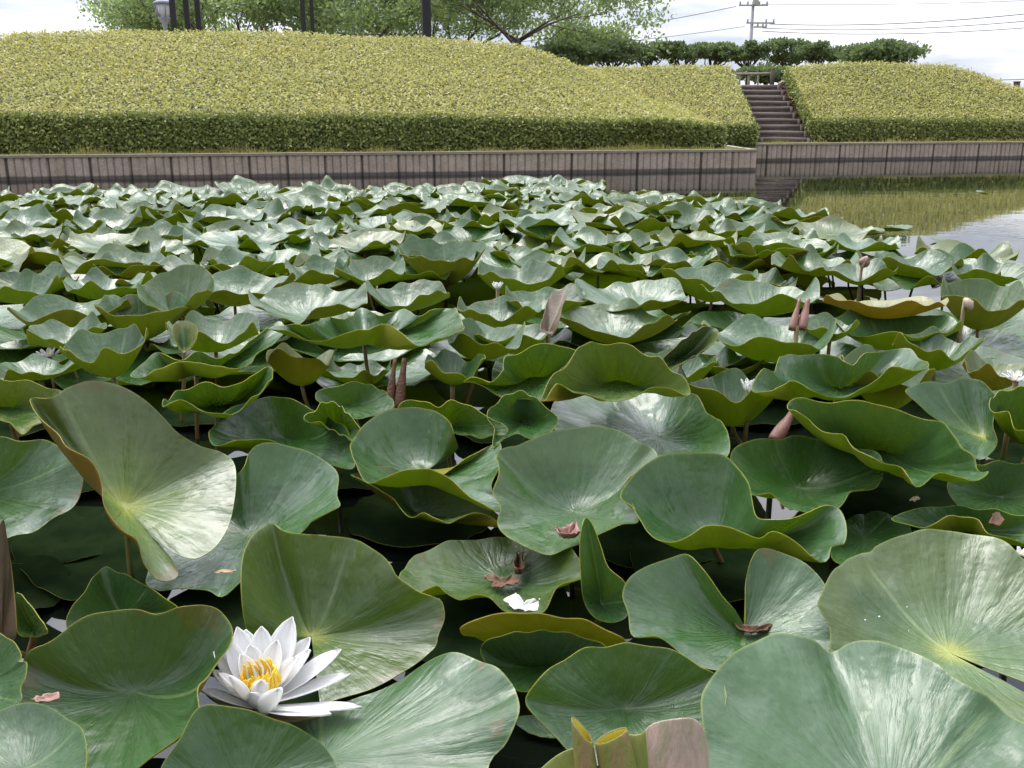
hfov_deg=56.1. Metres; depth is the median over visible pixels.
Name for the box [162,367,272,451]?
lily pad
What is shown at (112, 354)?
lily pad
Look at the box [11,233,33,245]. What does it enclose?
lily pad
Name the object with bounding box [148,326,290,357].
lily pad
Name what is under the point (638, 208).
lily pad
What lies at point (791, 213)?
lily pad
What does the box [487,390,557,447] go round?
lily pad
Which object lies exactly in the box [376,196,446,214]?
lily pad
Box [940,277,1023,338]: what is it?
lily pad
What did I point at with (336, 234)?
lily pad
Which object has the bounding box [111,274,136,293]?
lily pad
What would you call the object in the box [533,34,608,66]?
evergreen tree
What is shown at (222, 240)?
lily pad
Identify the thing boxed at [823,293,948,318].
lily pad
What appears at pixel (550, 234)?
lily pad
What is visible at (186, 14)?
black post
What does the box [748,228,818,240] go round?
lily pad
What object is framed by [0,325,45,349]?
lily pad
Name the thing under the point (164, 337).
lily pad
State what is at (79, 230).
lily pad
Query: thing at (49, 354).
water lily
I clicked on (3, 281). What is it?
lily pad
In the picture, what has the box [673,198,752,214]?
lily pad
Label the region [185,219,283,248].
lily pad
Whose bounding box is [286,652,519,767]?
lily pad
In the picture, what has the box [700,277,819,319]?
lily pad
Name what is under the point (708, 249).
lily pad
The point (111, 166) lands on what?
retaining wall
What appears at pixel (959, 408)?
lily pad
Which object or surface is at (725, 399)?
lily pad
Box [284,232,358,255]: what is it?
lily pad
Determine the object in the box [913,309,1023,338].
lily pad
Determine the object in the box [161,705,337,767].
lily pad
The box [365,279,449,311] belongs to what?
lily pad
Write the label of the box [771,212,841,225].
lily pad
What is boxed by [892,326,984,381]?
lily pad
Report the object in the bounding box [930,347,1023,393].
lily pad
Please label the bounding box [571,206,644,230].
lily pad
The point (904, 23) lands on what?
overhead wire
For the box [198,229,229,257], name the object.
lily pad
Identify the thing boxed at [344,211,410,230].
lily pad
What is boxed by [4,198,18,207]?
lily pad
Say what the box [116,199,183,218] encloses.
lily pad
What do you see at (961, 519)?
lily pad
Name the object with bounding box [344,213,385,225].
lily pad
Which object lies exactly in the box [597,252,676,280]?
lily pad
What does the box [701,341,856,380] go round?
lily pad
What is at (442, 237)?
lily pad
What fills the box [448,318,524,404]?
lily pad
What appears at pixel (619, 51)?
evergreen tree
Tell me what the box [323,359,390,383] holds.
lily pad
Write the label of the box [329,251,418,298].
lily pad
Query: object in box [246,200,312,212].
lily pad
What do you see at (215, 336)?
lily pad
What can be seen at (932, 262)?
lily pad
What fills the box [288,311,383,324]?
lily pad
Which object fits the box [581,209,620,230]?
lily pad
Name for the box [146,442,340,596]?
lily pad
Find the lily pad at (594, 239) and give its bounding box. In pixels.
[552,226,633,254]
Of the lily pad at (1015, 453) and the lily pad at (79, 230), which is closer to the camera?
the lily pad at (1015, 453)
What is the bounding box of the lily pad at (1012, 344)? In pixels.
[946,326,1023,358]
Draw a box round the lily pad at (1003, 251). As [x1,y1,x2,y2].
[914,235,1019,262]
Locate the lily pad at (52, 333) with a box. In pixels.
[26,311,106,378]
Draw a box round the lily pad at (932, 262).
[874,249,963,296]
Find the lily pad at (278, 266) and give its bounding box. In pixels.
[200,243,320,275]
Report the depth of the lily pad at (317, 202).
6.47 m
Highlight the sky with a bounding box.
[0,0,1023,87]
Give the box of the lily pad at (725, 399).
[678,368,773,444]
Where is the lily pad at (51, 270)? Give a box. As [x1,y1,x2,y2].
[0,261,78,303]
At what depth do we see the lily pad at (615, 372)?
2.05 m
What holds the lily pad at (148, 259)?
on the pond water
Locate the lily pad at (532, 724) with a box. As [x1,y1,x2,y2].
[516,715,554,738]
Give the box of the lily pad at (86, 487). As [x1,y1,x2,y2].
[81,479,93,492]
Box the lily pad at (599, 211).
[538,208,607,221]
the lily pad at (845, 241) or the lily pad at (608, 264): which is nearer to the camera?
the lily pad at (608, 264)
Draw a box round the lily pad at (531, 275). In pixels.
[478,258,564,294]
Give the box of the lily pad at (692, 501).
[620,452,846,562]
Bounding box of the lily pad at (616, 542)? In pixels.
[578,519,712,568]
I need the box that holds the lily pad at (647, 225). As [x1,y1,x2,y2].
[609,211,672,232]
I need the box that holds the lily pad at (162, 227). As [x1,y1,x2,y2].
[112,219,172,234]
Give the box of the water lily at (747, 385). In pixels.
[740,378,754,442]
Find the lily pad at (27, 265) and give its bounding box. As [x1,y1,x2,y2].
[0,248,57,271]
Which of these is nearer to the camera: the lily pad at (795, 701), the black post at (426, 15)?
the lily pad at (795, 701)
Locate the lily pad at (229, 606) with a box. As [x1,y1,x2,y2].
[169,582,245,635]
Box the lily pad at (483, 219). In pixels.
[445,209,512,225]
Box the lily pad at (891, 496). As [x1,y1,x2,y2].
[839,478,956,530]
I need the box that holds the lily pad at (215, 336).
[165,310,259,385]
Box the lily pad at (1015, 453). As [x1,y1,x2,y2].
[988,443,1023,463]
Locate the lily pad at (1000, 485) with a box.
[947,460,1023,514]
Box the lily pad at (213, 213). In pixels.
[178,204,264,222]
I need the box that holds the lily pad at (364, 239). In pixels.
[328,231,405,257]
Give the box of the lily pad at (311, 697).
[254,676,397,712]
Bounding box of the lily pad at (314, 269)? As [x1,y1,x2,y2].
[285,254,349,284]
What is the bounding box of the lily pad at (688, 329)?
[677,323,814,363]
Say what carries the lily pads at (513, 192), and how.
on the pond water
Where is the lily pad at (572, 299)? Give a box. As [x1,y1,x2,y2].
[505,283,587,318]
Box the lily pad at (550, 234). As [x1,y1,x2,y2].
[545,230,619,253]
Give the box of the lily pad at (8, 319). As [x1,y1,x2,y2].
[0,304,25,329]
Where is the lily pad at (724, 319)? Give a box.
[682,311,813,328]
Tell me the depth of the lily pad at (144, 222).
5.90 m
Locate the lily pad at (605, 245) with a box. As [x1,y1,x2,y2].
[572,231,649,252]
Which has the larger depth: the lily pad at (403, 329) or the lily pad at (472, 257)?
the lily pad at (472, 257)
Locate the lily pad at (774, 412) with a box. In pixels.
[737,399,799,426]
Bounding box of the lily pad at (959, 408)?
[905,378,996,464]
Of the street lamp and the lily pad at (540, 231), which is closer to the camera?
the lily pad at (540, 231)
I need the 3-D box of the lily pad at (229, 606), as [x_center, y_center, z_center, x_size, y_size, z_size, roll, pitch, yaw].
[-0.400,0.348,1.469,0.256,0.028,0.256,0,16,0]
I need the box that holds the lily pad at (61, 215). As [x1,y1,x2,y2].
[49,206,90,227]
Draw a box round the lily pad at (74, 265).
[57,243,165,275]
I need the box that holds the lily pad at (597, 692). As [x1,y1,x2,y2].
[525,642,726,765]
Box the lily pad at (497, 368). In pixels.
[492,358,566,380]
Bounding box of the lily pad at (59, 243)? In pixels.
[9,233,70,251]
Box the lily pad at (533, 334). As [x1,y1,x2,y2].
[475,321,552,354]
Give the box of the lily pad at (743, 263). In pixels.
[690,247,772,270]
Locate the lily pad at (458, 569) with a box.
[399,537,580,612]
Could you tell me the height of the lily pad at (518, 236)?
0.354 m
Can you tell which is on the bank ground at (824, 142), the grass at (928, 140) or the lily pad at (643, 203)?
the grass at (928, 140)
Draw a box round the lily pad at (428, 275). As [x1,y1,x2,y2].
[389,249,454,281]
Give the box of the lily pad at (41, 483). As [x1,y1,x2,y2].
[0,436,82,538]
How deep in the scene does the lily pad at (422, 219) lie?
5.62 m
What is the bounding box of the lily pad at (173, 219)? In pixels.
[145,206,204,225]
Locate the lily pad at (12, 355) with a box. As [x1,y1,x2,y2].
[0,339,68,378]
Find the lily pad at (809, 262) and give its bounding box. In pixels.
[771,244,858,281]
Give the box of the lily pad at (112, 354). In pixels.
[59,324,147,384]
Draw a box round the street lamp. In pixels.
[153,0,169,30]
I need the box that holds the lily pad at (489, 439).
[454,409,554,443]
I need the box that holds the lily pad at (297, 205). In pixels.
[233,198,303,212]
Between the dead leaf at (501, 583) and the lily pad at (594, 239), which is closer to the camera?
the dead leaf at (501, 583)
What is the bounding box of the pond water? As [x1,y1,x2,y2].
[0,158,1023,767]
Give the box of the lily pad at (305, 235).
[238,224,314,249]
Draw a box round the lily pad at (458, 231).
[432,218,503,243]
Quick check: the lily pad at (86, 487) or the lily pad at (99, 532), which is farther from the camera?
the lily pad at (86, 487)
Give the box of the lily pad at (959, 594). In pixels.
[817,529,1023,721]
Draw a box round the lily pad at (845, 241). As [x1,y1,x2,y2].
[825,233,900,252]
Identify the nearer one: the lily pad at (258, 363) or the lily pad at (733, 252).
the lily pad at (258, 363)
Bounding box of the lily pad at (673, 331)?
[554,324,683,346]
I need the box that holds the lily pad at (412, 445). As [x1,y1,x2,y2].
[350,407,501,511]
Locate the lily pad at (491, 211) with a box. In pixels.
[470,203,536,232]
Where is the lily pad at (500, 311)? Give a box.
[457,295,541,367]
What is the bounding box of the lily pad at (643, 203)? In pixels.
[637,199,685,205]
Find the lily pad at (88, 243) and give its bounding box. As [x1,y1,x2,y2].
[63,227,149,253]
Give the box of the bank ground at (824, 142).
[669,88,1023,149]
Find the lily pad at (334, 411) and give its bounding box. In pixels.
[304,401,360,473]
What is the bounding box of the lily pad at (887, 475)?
[882,459,995,485]
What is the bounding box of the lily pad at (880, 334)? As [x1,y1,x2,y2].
[836,310,961,350]
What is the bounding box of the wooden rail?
[734,70,774,84]
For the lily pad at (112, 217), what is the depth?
5.60 m
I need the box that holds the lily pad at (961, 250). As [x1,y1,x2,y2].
[931,243,1023,288]
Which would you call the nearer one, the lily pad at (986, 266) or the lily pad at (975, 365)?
the lily pad at (975, 365)
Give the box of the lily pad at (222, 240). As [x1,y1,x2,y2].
[183,228,287,252]
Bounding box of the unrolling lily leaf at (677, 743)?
[542,716,709,767]
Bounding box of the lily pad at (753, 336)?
[701,314,835,362]
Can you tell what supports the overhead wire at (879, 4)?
attached to the utility pole
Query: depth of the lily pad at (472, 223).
5.34 m
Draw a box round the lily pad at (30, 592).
[11,555,69,608]
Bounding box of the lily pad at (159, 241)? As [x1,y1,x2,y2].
[113,227,194,255]
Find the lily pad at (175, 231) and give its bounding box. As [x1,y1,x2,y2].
[149,225,206,240]
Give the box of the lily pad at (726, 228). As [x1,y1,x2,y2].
[690,218,764,240]
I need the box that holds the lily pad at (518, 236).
[510,209,532,241]
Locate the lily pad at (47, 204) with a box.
[0,200,54,210]
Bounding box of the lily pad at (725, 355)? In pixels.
[698,346,763,376]
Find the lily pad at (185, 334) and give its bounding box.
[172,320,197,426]
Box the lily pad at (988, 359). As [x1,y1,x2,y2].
[983,356,992,364]
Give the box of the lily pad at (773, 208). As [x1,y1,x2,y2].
[736,202,804,213]
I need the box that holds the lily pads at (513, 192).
[0,174,780,221]
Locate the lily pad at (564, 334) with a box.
[428,328,571,361]
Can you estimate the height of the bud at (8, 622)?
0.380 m
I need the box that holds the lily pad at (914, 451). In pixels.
[787,397,988,486]
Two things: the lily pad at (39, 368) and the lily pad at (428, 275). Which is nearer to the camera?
the lily pad at (39, 368)
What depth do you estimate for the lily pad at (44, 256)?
4.06 m
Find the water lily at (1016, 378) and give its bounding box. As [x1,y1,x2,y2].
[1000,370,1023,460]
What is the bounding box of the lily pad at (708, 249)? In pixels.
[613,239,718,278]
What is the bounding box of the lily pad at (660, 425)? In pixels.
[551,393,729,456]
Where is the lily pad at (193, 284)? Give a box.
[137,264,213,320]
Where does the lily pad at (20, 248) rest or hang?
on the pond water
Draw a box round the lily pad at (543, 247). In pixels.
[485,243,554,260]
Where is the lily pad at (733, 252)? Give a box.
[724,238,838,258]
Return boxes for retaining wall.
[0,149,757,180]
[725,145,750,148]
[738,141,1023,160]
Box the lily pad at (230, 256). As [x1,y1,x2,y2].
[205,248,275,272]
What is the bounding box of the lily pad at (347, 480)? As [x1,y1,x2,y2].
[331,465,369,489]
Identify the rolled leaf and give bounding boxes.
[386,358,406,408]
[768,411,793,439]
[788,298,810,401]
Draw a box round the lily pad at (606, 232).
[571,230,617,238]
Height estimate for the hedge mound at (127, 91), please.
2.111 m
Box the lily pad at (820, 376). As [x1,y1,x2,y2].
[751,348,928,402]
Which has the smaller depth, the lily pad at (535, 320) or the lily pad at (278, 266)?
the lily pad at (535, 320)
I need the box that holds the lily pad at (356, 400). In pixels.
[315,381,393,427]
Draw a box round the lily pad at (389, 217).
[386,209,446,222]
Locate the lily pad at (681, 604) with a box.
[622,548,830,670]
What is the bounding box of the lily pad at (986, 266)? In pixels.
[949,253,1023,285]
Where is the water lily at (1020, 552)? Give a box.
[1016,546,1023,558]
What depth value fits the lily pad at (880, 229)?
6.49 m
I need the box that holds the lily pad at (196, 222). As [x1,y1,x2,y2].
[177,212,250,231]
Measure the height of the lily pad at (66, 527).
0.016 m
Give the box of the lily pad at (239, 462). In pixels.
[231,455,247,473]
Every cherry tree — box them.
[64,0,249,35]
[105,0,383,36]
[190,0,486,40]
[333,0,585,43]
[365,0,677,68]
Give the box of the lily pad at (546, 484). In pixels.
[492,426,657,554]
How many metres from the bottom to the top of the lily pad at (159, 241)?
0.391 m
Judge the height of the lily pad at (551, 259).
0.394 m
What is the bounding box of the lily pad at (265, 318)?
[182,304,291,329]
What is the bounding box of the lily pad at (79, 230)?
[32,220,105,252]
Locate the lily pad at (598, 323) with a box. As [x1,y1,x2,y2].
[559,297,676,343]
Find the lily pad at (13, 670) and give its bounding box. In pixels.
[0,633,27,709]
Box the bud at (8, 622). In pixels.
[0,520,26,658]
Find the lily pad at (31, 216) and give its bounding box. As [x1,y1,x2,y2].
[0,204,57,227]
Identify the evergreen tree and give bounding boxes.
[531,18,637,65]
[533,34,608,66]
[584,35,654,67]
[632,42,665,67]
[650,40,716,68]
[688,41,736,68]
[718,39,777,84]
[731,61,802,84]
[758,36,812,66]
[793,39,850,65]
[833,38,931,65]
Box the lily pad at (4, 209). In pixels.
[0,205,16,219]
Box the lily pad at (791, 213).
[764,206,828,220]
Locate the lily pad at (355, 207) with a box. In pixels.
[322,203,372,219]
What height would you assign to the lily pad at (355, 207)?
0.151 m
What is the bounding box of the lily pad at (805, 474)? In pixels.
[730,435,883,512]
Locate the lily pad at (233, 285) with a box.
[207,265,295,314]
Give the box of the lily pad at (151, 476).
[30,381,235,581]
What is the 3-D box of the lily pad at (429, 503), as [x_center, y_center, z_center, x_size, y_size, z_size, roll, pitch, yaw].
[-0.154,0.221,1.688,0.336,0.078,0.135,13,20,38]
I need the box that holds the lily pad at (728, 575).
[630,534,756,602]
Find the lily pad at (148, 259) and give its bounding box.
[93,251,168,277]
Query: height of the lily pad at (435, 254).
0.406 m
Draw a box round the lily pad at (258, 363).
[178,337,335,374]
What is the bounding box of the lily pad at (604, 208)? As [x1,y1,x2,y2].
[570,203,615,213]
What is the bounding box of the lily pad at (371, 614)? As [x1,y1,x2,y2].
[241,524,444,701]
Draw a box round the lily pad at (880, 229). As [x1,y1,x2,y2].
[862,227,884,231]
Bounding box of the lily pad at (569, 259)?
[561,252,651,288]
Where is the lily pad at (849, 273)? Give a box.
[821,258,897,301]
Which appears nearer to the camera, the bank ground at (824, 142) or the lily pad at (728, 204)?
the lily pad at (728, 204)
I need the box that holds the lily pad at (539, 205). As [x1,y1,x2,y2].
[527,200,583,213]
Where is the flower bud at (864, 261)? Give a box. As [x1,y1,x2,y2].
[856,256,869,301]
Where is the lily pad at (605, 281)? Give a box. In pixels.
[564,254,648,287]
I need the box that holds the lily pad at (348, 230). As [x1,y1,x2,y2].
[306,221,356,233]
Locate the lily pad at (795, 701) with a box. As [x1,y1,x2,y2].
[700,633,1023,767]
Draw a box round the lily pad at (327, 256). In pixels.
[255,246,340,262]
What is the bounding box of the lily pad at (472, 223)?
[456,214,521,229]
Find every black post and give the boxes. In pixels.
[169,0,177,34]
[182,0,190,34]
[194,0,201,31]
[300,0,305,35]
[309,0,314,37]
[421,0,430,38]
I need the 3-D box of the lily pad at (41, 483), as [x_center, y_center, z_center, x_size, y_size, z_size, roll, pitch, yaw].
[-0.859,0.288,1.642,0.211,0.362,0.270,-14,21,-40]
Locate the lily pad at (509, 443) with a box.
[483,439,523,475]
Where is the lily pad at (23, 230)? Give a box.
[0,219,62,239]
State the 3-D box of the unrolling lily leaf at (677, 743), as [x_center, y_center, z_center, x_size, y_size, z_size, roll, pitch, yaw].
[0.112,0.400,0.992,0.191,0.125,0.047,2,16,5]
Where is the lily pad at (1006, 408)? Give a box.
[989,386,1023,462]
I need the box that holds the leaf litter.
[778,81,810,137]
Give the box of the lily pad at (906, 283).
[879,249,1001,310]
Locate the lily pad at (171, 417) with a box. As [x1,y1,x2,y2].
[163,408,214,425]
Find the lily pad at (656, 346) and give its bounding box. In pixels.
[634,337,751,367]
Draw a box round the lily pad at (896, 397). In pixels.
[841,344,935,408]
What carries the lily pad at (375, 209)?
on the pond water
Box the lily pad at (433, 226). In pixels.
[385,220,445,233]
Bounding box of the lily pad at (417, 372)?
[316,349,436,388]
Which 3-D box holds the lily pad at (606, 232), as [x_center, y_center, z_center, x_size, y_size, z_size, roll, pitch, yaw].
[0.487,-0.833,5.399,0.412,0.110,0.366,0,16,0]
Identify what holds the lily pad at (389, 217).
on the pond water
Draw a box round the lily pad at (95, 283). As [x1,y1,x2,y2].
[62,267,156,299]
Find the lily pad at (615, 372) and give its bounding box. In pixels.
[539,341,690,401]
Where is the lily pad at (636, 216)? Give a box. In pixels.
[623,203,681,221]
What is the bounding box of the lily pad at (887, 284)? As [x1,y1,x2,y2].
[855,250,901,299]
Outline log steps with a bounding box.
[740,85,810,141]
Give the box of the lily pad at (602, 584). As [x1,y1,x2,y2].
[579,518,627,625]
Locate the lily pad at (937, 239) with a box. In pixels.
[931,237,957,241]
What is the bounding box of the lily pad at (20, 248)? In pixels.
[0,238,37,271]
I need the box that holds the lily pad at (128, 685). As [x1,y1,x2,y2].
[19,605,232,767]
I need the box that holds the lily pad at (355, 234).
[315,228,390,256]
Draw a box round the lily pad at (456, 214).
[434,212,498,222]
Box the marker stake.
[1013,81,1020,86]
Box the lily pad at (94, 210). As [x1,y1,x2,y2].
[81,202,157,217]
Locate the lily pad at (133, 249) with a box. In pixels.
[84,244,193,259]
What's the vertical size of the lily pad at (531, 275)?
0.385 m
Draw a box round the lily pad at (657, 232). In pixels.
[646,230,706,235]
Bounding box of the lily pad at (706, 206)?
[648,202,719,231]
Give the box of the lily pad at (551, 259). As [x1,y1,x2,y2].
[506,248,584,274]
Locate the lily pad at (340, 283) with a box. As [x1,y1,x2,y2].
[275,253,377,289]
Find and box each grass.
[1,141,753,154]
[759,135,1023,142]
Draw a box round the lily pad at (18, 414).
[0,379,60,440]
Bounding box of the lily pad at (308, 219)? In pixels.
[306,215,359,230]
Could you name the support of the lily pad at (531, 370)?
on the pond water
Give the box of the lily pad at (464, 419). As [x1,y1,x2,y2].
[398,400,507,467]
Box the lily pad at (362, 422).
[310,405,374,427]
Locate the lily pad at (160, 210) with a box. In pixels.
[154,200,195,212]
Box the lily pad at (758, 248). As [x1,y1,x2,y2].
[749,233,832,252]
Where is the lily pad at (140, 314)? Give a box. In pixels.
[93,291,189,351]
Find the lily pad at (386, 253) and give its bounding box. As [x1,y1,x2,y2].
[357,233,435,257]
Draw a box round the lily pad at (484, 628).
[460,612,625,646]
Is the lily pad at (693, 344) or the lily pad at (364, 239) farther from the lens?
the lily pad at (364, 239)
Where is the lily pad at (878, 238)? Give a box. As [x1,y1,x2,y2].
[799,229,882,254]
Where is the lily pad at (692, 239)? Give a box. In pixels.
[650,227,736,247]
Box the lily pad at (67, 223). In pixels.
[49,219,77,226]
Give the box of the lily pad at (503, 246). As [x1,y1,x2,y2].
[486,238,513,250]
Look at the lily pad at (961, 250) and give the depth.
4.08 m
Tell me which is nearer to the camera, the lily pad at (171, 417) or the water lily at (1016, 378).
the water lily at (1016, 378)
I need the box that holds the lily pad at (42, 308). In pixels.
[6,294,130,327]
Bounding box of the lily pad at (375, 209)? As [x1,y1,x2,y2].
[325,201,389,219]
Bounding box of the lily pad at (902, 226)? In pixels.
[883,225,912,228]
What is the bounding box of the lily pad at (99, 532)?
[7,506,123,563]
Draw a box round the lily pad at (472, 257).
[402,250,476,289]
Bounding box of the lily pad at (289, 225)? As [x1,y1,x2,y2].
[268,217,343,236]
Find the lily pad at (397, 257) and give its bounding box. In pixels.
[344,242,402,261]
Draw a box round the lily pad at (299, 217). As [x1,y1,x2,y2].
[277,206,350,224]
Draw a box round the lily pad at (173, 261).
[143,255,258,304]
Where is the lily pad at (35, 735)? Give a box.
[0,703,86,767]
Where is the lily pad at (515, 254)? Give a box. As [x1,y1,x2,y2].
[455,246,566,279]
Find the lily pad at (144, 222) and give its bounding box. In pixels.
[127,213,164,228]
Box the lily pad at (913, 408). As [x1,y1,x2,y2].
[897,400,936,419]
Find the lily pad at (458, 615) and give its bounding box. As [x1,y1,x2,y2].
[421,587,570,662]
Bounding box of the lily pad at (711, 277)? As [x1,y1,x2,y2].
[662,262,757,311]
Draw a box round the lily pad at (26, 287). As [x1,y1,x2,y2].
[0,268,60,306]
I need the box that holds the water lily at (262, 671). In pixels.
[200,617,361,721]
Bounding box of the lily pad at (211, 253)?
[180,247,260,264]
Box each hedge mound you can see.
[0,28,728,154]
[580,62,760,147]
[780,60,1023,141]
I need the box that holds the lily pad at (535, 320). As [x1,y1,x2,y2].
[521,305,590,330]
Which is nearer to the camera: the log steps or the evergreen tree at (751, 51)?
the log steps
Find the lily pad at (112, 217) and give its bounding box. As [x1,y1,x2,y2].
[71,206,142,230]
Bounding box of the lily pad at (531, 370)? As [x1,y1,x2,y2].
[464,343,575,399]
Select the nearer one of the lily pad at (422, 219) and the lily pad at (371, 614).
the lily pad at (371, 614)
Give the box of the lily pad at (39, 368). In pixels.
[0,353,80,386]
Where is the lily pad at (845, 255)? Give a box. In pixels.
[828,249,908,285]
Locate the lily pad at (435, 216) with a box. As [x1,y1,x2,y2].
[426,213,454,219]
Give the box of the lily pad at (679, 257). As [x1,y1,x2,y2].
[629,247,711,269]
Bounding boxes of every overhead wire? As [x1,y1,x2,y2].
[497,6,735,44]
[635,26,744,40]
[762,28,1021,33]
[765,21,1023,29]
[771,13,1023,25]
[780,0,1023,4]
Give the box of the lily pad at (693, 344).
[663,326,718,372]
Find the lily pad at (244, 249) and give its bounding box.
[194,231,255,251]
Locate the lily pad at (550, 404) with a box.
[549,401,554,410]
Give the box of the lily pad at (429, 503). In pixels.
[351,466,498,526]
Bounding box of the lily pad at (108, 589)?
[66,566,176,627]
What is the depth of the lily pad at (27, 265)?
4.05 m
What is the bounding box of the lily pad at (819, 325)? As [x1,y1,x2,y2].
[799,312,859,354]
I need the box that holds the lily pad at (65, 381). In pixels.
[52,346,201,388]
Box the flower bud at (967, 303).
[957,298,973,342]
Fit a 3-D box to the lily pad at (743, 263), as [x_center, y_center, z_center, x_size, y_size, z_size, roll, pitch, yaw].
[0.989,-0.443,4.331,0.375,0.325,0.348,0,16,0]
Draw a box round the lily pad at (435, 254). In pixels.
[398,235,485,292]
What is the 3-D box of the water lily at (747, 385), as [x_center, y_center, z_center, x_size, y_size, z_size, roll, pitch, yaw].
[0.534,0.102,2.180,0.046,0.232,0.046,0,16,0]
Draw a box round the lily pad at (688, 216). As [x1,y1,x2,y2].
[658,201,724,233]
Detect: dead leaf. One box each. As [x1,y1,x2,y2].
[31,692,59,702]
[484,573,519,588]
[513,551,524,574]
[554,521,579,538]
[734,623,772,633]
[989,512,1004,526]
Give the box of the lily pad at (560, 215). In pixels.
[499,206,575,232]
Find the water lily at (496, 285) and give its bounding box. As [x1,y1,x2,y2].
[492,282,502,297]
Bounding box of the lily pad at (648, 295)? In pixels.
[575,277,688,311]
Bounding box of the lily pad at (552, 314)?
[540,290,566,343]
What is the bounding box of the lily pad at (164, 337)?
[23,319,169,346]
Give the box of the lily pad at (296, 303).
[248,282,367,324]
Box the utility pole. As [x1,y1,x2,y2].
[739,0,774,84]
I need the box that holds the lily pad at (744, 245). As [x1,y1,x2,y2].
[731,237,836,273]
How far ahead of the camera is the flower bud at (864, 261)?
3.60 m
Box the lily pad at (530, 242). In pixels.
[492,235,573,254]
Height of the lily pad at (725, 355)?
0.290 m
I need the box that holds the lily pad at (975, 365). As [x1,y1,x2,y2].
[962,350,1023,390]
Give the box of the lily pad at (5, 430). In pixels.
[0,421,44,438]
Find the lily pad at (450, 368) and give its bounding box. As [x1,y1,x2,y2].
[425,349,484,399]
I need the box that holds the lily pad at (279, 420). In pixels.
[208,396,355,469]
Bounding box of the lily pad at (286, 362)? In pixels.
[266,342,336,408]
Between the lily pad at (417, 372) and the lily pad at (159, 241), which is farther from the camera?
the lily pad at (159, 241)
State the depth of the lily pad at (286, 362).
2.38 m
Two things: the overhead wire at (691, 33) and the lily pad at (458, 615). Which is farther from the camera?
the overhead wire at (691, 33)
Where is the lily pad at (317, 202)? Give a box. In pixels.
[286,194,340,215]
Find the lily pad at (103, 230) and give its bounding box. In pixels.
[40,226,119,253]
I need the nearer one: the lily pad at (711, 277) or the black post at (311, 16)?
the lily pad at (711, 277)
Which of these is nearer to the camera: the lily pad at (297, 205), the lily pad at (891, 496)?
the lily pad at (891, 496)
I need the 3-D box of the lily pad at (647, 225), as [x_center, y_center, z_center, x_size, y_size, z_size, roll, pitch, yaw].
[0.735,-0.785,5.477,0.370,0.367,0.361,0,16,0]
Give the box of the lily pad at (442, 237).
[389,231,469,255]
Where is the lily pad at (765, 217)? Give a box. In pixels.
[714,213,799,232]
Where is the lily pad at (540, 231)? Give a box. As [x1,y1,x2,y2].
[514,216,585,239]
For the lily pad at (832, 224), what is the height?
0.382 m
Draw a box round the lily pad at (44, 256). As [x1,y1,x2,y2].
[12,247,94,264]
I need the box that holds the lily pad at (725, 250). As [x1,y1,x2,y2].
[719,247,732,258]
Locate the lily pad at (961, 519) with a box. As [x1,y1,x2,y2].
[891,505,1023,546]
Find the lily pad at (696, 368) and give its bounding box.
[644,348,716,381]
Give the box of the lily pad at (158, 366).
[130,321,283,438]
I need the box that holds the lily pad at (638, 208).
[616,202,694,213]
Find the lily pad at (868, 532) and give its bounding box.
[830,511,911,564]
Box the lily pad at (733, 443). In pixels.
[727,437,759,458]
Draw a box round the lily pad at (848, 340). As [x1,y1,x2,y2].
[836,336,883,351]
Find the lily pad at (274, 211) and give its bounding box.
[226,198,290,228]
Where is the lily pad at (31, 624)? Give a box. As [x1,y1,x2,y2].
[15,592,47,652]
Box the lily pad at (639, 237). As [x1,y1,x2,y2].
[607,229,684,253]
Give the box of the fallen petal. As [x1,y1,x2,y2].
[503,593,539,610]
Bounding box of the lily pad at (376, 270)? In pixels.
[334,256,404,310]
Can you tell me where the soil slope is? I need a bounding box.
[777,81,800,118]
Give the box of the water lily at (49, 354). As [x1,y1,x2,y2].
[36,347,59,388]
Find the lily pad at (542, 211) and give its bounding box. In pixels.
[498,204,548,213]
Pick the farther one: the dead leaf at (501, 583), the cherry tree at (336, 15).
the cherry tree at (336, 15)
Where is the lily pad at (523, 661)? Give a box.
[480,630,605,691]
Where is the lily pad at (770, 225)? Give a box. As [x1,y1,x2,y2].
[733,221,798,240]
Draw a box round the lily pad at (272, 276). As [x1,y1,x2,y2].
[250,260,283,304]
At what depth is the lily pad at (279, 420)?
1.99 m
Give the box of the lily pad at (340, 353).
[292,344,417,361]
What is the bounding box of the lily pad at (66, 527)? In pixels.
[11,511,147,599]
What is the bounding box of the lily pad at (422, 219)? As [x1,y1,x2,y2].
[392,215,463,234]
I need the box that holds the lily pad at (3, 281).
[0,251,110,298]
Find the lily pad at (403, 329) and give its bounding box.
[268,307,464,372]
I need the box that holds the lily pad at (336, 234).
[328,225,414,250]
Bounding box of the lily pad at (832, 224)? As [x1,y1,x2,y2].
[791,215,878,241]
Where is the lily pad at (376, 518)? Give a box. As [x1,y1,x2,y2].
[348,494,487,547]
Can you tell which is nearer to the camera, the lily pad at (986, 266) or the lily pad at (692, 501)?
the lily pad at (692, 501)
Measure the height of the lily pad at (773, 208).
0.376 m
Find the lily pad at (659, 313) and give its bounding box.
[646,309,690,319]
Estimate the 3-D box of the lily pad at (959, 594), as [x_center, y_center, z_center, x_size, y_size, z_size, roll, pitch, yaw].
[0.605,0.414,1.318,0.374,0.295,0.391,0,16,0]
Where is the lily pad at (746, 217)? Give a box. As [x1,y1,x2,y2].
[718,205,765,221]
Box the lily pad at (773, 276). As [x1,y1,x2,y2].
[728,267,797,286]

